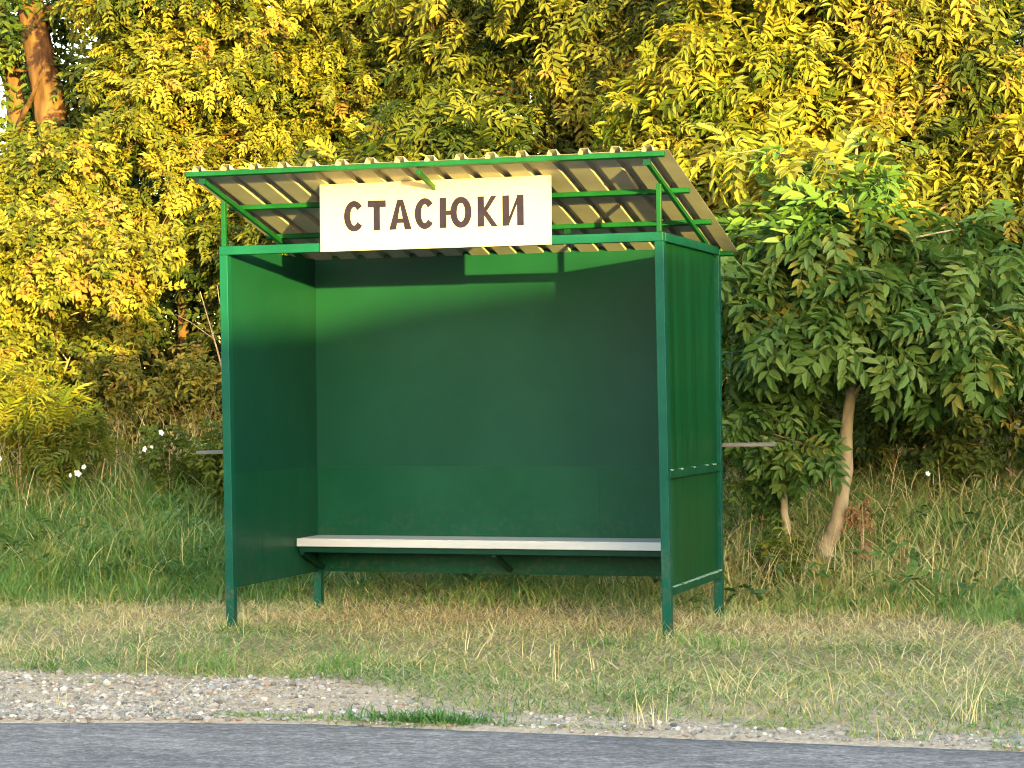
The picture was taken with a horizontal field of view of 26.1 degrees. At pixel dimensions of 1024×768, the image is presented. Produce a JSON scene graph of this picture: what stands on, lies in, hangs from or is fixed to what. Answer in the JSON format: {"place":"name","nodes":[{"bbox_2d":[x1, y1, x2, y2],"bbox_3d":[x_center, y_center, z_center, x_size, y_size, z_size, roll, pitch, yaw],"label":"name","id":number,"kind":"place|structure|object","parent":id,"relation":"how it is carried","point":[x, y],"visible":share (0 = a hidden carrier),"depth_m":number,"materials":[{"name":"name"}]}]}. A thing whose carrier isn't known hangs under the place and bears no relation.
{"place":"outdoors","nodes":[
{"label":"outdoors","id":0,"kind":"place"},
{"bbox_2d":[0,400,1023,751],"bbox_3d":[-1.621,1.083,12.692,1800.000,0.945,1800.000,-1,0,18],"label":"ground","id":1,"kind":"structure","parent":0,"point":[374,694],"depth_m":10.93,"materials":[{"name":"green plant"}]},
{"bbox_2d":[0,346,94,459],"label":"bramble","id":2,"kind":"object","parent":1,"relation":"on","point":[35,367],"visible":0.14,"depth_m":18.79,"materials":[{"name":"plant"}]},
{"bbox_2d":[0,358,99,493],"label":"sumac plant","id":3,"kind":"object","parent":1,"relation":"on","point":[16,397],"visible":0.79,"depth_m":17.61,"materials":[{"name":"yellow plant"}]},
{"bbox_2d":[4,308,114,447],"bbox_3d":[-5.235,-0.141,22.241,2.602,2.542,1.639,-1,0,18],"label":"undergrowth bush","id":4,"kind":"object","parent":1,"relation":"on","point":[69,370],"depth_m":21.89,"materials":[{"name":"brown plant"}]},
{"bbox_2d":[0,0,137,387],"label":"old locust","id":5,"kind":"object","parent":1,"relation":"on","point":[32,25],"visible":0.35,"depth_m":22.70,"materials":[{"name":"yellow plant"}]},
{"bbox_2d":[0,385,140,502],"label":"sumac plant","id":6,"kind":"object","parent":1,"relation":"on","point":[68,461],"visible":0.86,"depth_m":17.36,"materials":[{"name":"green plant"}]},
{"bbox_2d":[0,113,153,438],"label":"golden shrub","id":7,"kind":"object","parent":1,"relation":"on","point":[72,167],"visible":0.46,"depth_m":20.00,"materials":[{"name":"yellow plant"}]},
{"bbox_2d":[74,470,81,493],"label":"bindweed flower","id":8,"kind":"object","parent":1,"relation":"on","point":[77,473],"visible":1,"depth_m":16.07,"materials":[{"name":"white plant"}]},
{"bbox_2d":[0,4,166,404],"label":"forked locust","id":9,"kind":"object","parent":1,"relation":"on","point":[17,116],"visible":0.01,"depth_m":23.20,"materials":[{"name":"brown plant"}]},
{"bbox_2d":[0,177,188,455],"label":"locust sapling","id":10,"kind":"object","parent":1,"relation":"on","point":[48,279],"visible":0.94,"depth_m":18.90,"materials":[{"name":"yellow plant"}]},
{"bbox_2d":[46,345,210,461],"bbox_3d":[-3.307,0.243,18.686,1.628,1.148,0.878,-1,0,18],"label":"bramble","id":11,"kind":"object","parent":1,"relation":"on","point":[125,394],"visible":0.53,"depth_m":18.52,"materials":[{"name":"green plant"}]},
{"bbox_2d":[52,246,220,439],"bbox_3d":[-3.336,-0.143,21.472,2.605,2.385,1.705,-1,0,27],"label":"undergrowth bush","id":12,"kind":"object","parent":1,"relation":"on","point":[162,344],"visible":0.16,"depth_m":21.17,"materials":[{"name":"green plant"}]},
{"bbox_2d":[142,446,150,470],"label":"bindweed flower","id":13,"kind":"object","parent":1,"relation":"on","point":[144,448],"visible":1,"depth_m":16.13,"materials":[{"name":"white plant"}]},
{"bbox_2d":[132,423,209,503],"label":"leafy weed","id":14,"kind":"object","parent":1,"relation":"on","point":[174,473],"visible":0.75,"depth_m":16.84,"materials":[{"name":"green plant"}]},
{"bbox_2d":[129,333,222,454],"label":"bramble","id":15,"kind":"object","parent":1,"relation":"on","point":[192,371],"visible":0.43,"depth_m":18.31,"materials":[{"name":"green plant"}]},
{"bbox_2d":[143,266,221,439],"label":"undergrowth bush","id":16,"kind":"object","parent":1,"relation":"on","point":[213,308],"visible":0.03,"depth_m":20.18,"materials":[{"name":"green plant"}]},
{"bbox_2d":[51,0,342,403],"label":"locust tree","id":17,"kind":"object","parent":1,"relation":"on","point":[165,80],"visible":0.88,"depth_m":20.22,"materials":[{"name":"yellow plant"}]},
{"bbox_2d":[175,286,221,368],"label":"dry branch","id":18,"kind":"object","parent":1,"relation":"on","point":[213,338],"visible":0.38,"depth_m":17.79,"materials":[{"name":"brown wood"}]},
{"bbox_2d":[183,417,223,525],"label":"leafy weed","id":19,"kind":"object","parent":1,"relation":"on","point":[208,465],"visible":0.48,"depth_m":16.33,"materials":[{"name":"green plant"}]},
{"bbox_2d":[211,443,223,490],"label":"leafy weed","id":20,"kind":"object","parent":1,"relation":"on","point":[220,446],"visible":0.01,"depth_m":16.18,"materials":[{"name":"green plant"}]},
{"bbox_2d":[93,3,350,347],"bbox_3d":[-2.649,-2.948,25.206,5.023,7.911,3.545,-1,0,18],"label":"broad locust","id":21,"kind":"object","parent":1,"relation":"on","point":[136,181],"visible":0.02,"depth_m":24.52,"materials":[{"name":"yellow plant"}]},
{"bbox_2d":[230,0,503,164],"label":"twisted tree","id":22,"kind":"object","parent":1,"relation":"on","point":[335,53],"visible":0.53,"depth_m":20.56,"materials":[{"name":"yellow plant"}]},
{"bbox_2d":[232,58,581,255],"bbox_3d":[-0.829,-0.913,18.246,3.240,3.476,1.930,-1,0,18],"label":"broadleaf shrub","id":23,"kind":"object","parent":1,"relation":"on","point":[479,130],"visible":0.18,"depth_m":17.81,"materials":[{"name":"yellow plant"}]},
{"bbox_2d":[327,701,540,729],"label":"weed clump","id":24,"kind":"object","parent":1,"relation":"on","point":[437,715],"visible":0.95,"depth_m":9.59,"materials":[{"name":"green plant"}]},
{"bbox_2d":[184,145,737,640],"bbox_3d":[-0.239,0.141,12.781,2.802,2.754,1.701,-1,0,18],"label":"bus shelter","id":25,"kind":"object","parent":1,"relation":"on","point":[566,383],"visible":0.8,"depth_m":13.36,"materials":[{"name":"green metal"}]},
{"bbox_2d":[320,175,551,251],"bbox_3d":[-0.434,-0.942,12.272,1.362,0.378,0.021,-1,0,18],"label":"sign","id":26,"kind":"object","parent":25,"relation":"attached to","point":[485,212],"visible":1,"depth_m":12.26,"materials":[{"name":"white metal"}]},
{"bbox_2d":[297,535,660,571],"bbox_3d":[-0.058,1.039,13.321,2.538,0.216,0.354,-1,0,18],"label":"bench","id":27,"kind":"object","parent":25,"relation":"attached to","point":[495,547],"visible":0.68,"depth_m":13.23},
{"bbox_2d":[196,442,775,453],"bbox_3d":[-0.229,0.942,14.048,3.850,1.129,0.140,-1,0,18],"label":"rail","id":28,"kind":"object","parent":1,"relation":"on","point":[757,444],"visible":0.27,"depth_m":13.46,"materials":[{"name":"grey wood"}]},
{"bbox_2d":[0,387,1018,513],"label":"dry stalks","id":29,"kind":"object","parent":1,"relation":"on","point":[101,475],"visible":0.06,"depth_m":17.70,"materials":[{"name":"brown plant"}]},
{"bbox_2d":[0,420,1023,676],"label":"bank grass","id":30,"kind":"structure","parent":1,"relation":"on","point":[174,534],"depth_m":14.61,"materials":[{"name":"green plant"}]},
{"bbox_2d":[159,430,163,451],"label":"bindweed flower","id":31,"kind":"object","parent":30,"relation":"on","point":[161,432],"visible":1,"depth_m":16.09,"materials":[{"name":"white plant"}]},
{"bbox_2d":[0,574,1023,739],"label":"verge grass","id":32,"kind":"structure","parent":1,"relation":"on","point":[590,687],"depth_m":11.41,"materials":[{"name":"green plant"}]},
{"bbox_2d":[0,668,1023,749],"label":"gravel","id":33,"kind":"structure","parent":1,"relation":"on","point":[22,707],"depth_m":10.12,"materials":[{"name":"grey gravel"}]},
{"bbox_2d":[0,430,1023,612],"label":"herbs","id":34,"kind":"object","parent":1,"relation":"on","point":[915,560],"visible":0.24,"depth_m":14.48,"materials":[{"name":"green plant"}]},
{"bbox_2d":[352,0,672,155],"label":"tall ash","id":35,"kind":"object","parent":1,"relation":"on","point":[456,37],"visible":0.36,"depth_m":19.26,"materials":[{"name":"yellow plant"}]},
{"bbox_2d":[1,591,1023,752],"bbox_3d":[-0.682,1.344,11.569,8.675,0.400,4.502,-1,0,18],"label":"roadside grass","id":36,"kind":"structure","parent":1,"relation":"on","point":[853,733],"depth_m":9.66,"materials":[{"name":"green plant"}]},
{"bbox_2d":[472,0,767,153],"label":"hanging ash","id":37,"kind":"object","parent":1,"relation":"on","point":[580,28],"visible":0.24,"depth_m":17.89,"materials":[{"name":"yellow plant"}]},
{"bbox_2d":[590,0,879,478],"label":"lime ash","id":38,"kind":"object","parent":1,"relation":"on","point":[687,83],"visible":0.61,"depth_m":16.00,"materials":[{"name":"yellow plant"}]},
{"bbox_2d":[723,444,817,548],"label":"leafy shrub","id":39,"kind":"object","parent":1,"relation":"on","point":[767,508],"visible":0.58,"depth_m":14.45,"materials":[{"name":"green plant"}]},
{"bbox_2d":[741,525,816,590],"bbox_3d":[1.694,1.147,14.053,0.475,0.515,0.462,-1,0,37],"label":"leafy sapling","id":40,"kind":"object","parent":1,"relation":"on","point":[767,542],"visible":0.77,"depth_m":14.01,"materials":[{"name":"green plant"}]},
{"bbox_2d":[722,377,852,570],"bbox_3d":[1.726,0.589,14.241,0.873,1.366,0.744,-1,0,2],"label":"ash sapling","id":41,"kind":"object","parent":1,"relation":"on","point":[788,461],"visible":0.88,"depth_m":14.10,"materials":[{"name":"green plant"}]},
{"bbox_2d":[721,325,856,430],"bbox_3d":[1.846,-0.131,19.264,2.694,2.558,1.835,-1,0,18],"label":"undergrowth bush","id":42,"kind":"object","parent":1,"relation":"on","point":[723,391],"visible":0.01,"depth_m":19.11,"materials":[{"name":"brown plant"}]},
{"bbox_2d":[722,370,879,492],"bbox_3d":[1.927,0.308,16.103,1.557,1.183,1.052,-1,0,18],"label":"bramble","id":43,"kind":"object","parent":1,"relation":"on","point":[726,403],"visible":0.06,"depth_m":15.99,"materials":[{"name":"green plant"}]},
{"bbox_2d":[683,100,1023,566],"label":"ash tree","id":44,"kind":"object","parent":1,"relation":"on","point":[838,300],"visible":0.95,"depth_m":13.97,"materials":[{"name":"green plant"}]},
{"bbox_2d":[839,497,876,571],"bbox_3d":[2.242,0.981,14.286,0.264,0.519,0.305,-1,0,31],"label":"dead brush","id":45,"kind":"object","parent":1,"relation":"on","point":[851,518],"visible":0.8,"depth_m":14.28,"materials":[{"name":"brown plant"}]},
{"bbox_2d":[722,157,1023,419],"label":"golden thicket","id":46,"kind":"object","parent":1,"relation":"on","point":[724,394],"depth_m":17.32,"materials":[{"name":"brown plant"}]},
{"bbox_2d":[728,364,1021,458],"bbox_3d":[3.214,-0.092,18.284,2.746,2.376,1.684,-1,0,33],"label":"undergrowth bush","id":47,"kind":"object","parent":1,"relation":"on","point":[1016,414],"depth_m":17.92,"materials":[{"name":"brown plant"}]},
{"bbox_2d":[741,0,1023,479],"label":"arching ash","id":48,"kind":"object","parent":1,"relation":"on","point":[944,100],"visible":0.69,"depth_m":15.73,"materials":[{"name":"yellow plant"}]},
{"bbox_2d":[791,380,1002,502],"bbox_3d":[2.729,0.348,15.804,1.589,1.215,1.028,-1,0,18],"label":"bramble","id":49,"kind":"object","parent":1,"relation":"on","point":[879,430],"visible":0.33,"depth_m":15.61,"materials":[{"name":"green plant"}]},
{"bbox_2d":[820,0,1023,450],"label":"dark tree","id":50,"kind":"object","parent":1,"relation":"on","point":[1018,39],"visible":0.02,"depth_m":19.37,"materials":[{"name":"brown plant"}]},
{"bbox_2d":[926,471,930,497],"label":"bindweed flower","id":51,"kind":"object","parent":1,"relation":"on","point":[927,473],"visible":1,"depth_m":14.35,"materials":[{"name":"white plant"}]},
{"bbox_2d":[910,381,1023,513],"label":"bramble","id":52,"kind":"object","parent":1,"relation":"on","point":[1005,426],"visible":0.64,"depth_m":15.35,"materials":[{"name":"green plant"}]},
{"bbox_2d":[929,226,1023,501],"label":"shaded ash","id":53,"kind":"object","parent":1,"relation":"on","point":[1005,405],"visible":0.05,"depth_m":15.22,"materials":[{"name":"green plant"}]},
{"bbox_2d":[0,723,1023,767],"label":"road","id":54,"kind":"structure","parent":0,"point":[123,745],"depth_m":8.83,"materials":[{"name":"grey asphalt"}]},
{"bbox_2d":[0,0,1023,395],"label":"sky","id":55,"kind":"structure","parent":0,"point":[3,111],"materials":[{"name":"white"}]}
]}

